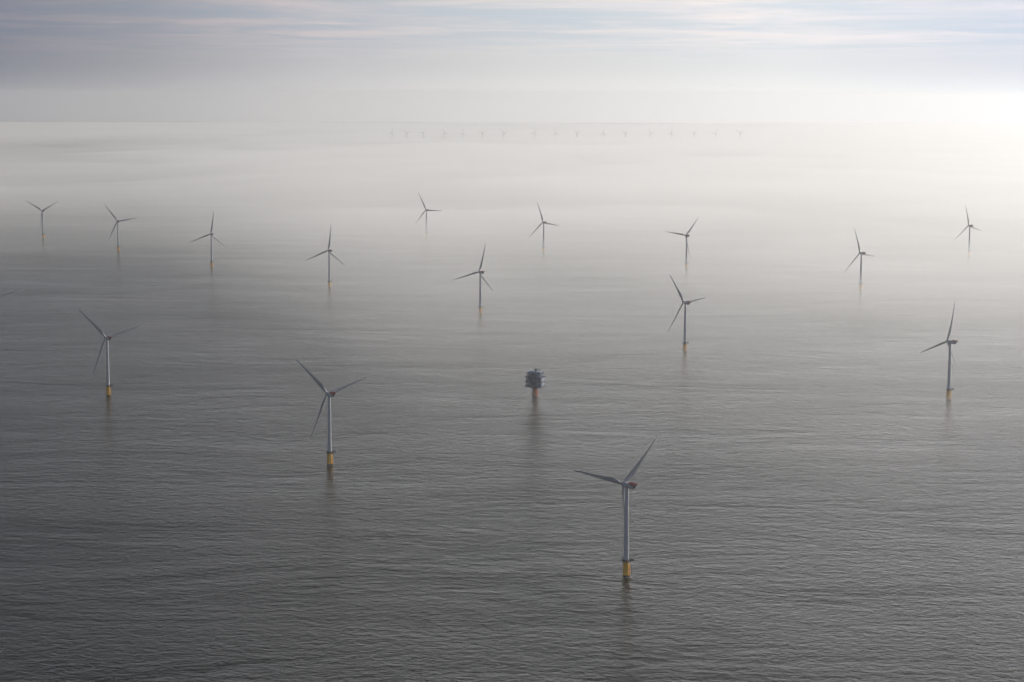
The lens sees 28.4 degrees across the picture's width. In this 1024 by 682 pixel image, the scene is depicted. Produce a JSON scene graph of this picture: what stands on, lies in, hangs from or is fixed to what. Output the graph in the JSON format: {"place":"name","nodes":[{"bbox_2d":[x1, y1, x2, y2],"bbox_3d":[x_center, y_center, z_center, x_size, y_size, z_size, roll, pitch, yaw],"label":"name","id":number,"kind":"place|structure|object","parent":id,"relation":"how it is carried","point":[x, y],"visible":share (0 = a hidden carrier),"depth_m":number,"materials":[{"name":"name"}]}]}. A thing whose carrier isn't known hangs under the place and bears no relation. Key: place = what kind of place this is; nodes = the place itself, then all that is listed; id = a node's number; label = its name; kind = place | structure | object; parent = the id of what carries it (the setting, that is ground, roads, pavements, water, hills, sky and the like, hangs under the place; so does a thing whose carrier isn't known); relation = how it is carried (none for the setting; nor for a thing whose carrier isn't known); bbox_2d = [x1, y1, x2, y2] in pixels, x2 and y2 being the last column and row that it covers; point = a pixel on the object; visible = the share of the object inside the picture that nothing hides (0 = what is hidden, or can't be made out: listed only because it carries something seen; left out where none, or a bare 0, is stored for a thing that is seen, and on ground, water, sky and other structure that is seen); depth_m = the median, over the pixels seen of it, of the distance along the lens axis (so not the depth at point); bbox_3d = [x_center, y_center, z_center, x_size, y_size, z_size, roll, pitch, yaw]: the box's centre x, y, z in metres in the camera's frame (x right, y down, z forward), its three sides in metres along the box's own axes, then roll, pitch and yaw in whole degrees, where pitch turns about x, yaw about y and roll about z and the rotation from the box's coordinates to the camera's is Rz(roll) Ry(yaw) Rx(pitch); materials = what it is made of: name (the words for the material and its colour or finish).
{"place":"outdoors","nodes":[
{"label":"outdoors","id":0,"kind":"place"},
{"bbox_2d":[0,121,1023,681],"bbox_3d":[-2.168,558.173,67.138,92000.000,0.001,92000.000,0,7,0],"label":"water","id":1,"kind":"structure","parent":0,"point":[828,477],"depth_m":3750.48,"materials":[{"name":"grey liquid"}]},
{"bbox_2d":[25,200,55,238],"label":"wind turbine","id":2,"kind":"object","parent":1,"relation":"in","point":[43,233],"visible":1,"depth_m":8010.95,"materials":[{"name":"grey metal"}]},
{"bbox_2d":[78,309,139,395],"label":"wind turbine","id":3,"kind":"object","parent":1,"relation":"in","point":[108,384],"visible":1,"depth_m":3817.29,"materials":[{"name":"grey metal"}]},
{"bbox_2d":[104,204,134,250],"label":"wind turbine","id":4,"kind":"object","parent":1,"relation":"in","point":[118,247],"visible":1,"depth_m":7364.79,"materials":[{"name":"grey metal"}]},
{"bbox_2d":[191,211,223,267],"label":"wind turbine","id":5,"kind":"object","parent":1,"relation":"in","point":[211,261],"visible":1,"depth_m":6689.91,"materials":[{"name":"grey metal"}]},
{"bbox_2d":[305,227,342,287],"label":"wind turbine","id":6,"kind":"object","parent":1,"relation":"in","point":[333,255],"visible":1,"depth_m":5994.40,"materials":[{"name":"grey metal"}]},
{"bbox_2d":[297,360,365,464],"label":"wind turbine","id":7,"kind":"object","parent":1,"relation":"in","point":[330,394],"visible":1,"depth_m":3111.30,"materials":[{"name":"grey metal"}]},
{"bbox_2d":[416,193,439,236],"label":"wind turbine","id":8,"kind":"object","parent":1,"relation":"in","point":[426,210],"visible":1,"depth_m":8169.71,"materials":[{"name":"grey metal"}]},
{"bbox_2d":[454,243,492,313],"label":"wind turbine","id":9,"kind":"object","parent":1,"relation":"in","point":[481,272],"visible":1,"depth_m":5280.50,"materials":[{"name":"grey metal"}]},
{"bbox_2d":[524,369,545,396],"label":"offshore substation","id":10,"kind":"object","parent":1,"relation":"in","point":[535,381],"visible":1,"depth_m":3830.95,"materials":[{"name":"grey metal"}]},
{"bbox_2d":[529,205,558,251],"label":"wind turbine","id":11,"kind":"object","parent":1,"relation":"in","point":[543,222],"visible":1,"depth_m":7393.73,"materials":[{"name":"grey metal"}]},
{"bbox_2d":[573,435,657,576],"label":"wind turbine","id":12,"kind":"object","parent":1,"relation":"in","point":[626,487],"visible":1,"depth_m":2390.51,"materials":[{"name":"grey metal"}]},
{"bbox_2d":[665,218,697,268],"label":"wind turbine","id":13,"kind":"object","parent":1,"relation":"in","point":[686,262],"visible":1,"depth_m":6714.37,"materials":[{"name":"grey metal"}]},
{"bbox_2d":[668,276,705,351],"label":"wind turbine","id":14,"kind":"object","parent":1,"relation":"in","point":[688,302],"visible":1,"depth_m":4515.64,"materials":[{"name":"grey metal"}]},
{"bbox_2d":[845,229,871,289],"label":"wind turbine","id":15,"kind":"object","parent":1,"relation":"in","point":[861,283],"visible":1,"depth_m":5979.46,"materials":[{"name":"grey metal"}]},
{"bbox_2d":[920,302,957,399],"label":"wind turbine","id":16,"kind":"object","parent":1,"relation":"in","point":[948,388],"visible":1,"depth_m":3808.80,"materials":[{"name":"grey metal"}]},
{"bbox_2d":[956,205,978,255],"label":"wind turbine","id":17,"kind":"object","parent":1,"relation":"in","point":[971,226],"visible":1,"depth_m":7295.87,"materials":[{"name":"grey metal"}]},
{"bbox_2d":[0,0,1023,124],"label":"sky","id":18,"kind":"structure","parent":0,"point":[920,62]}
]}

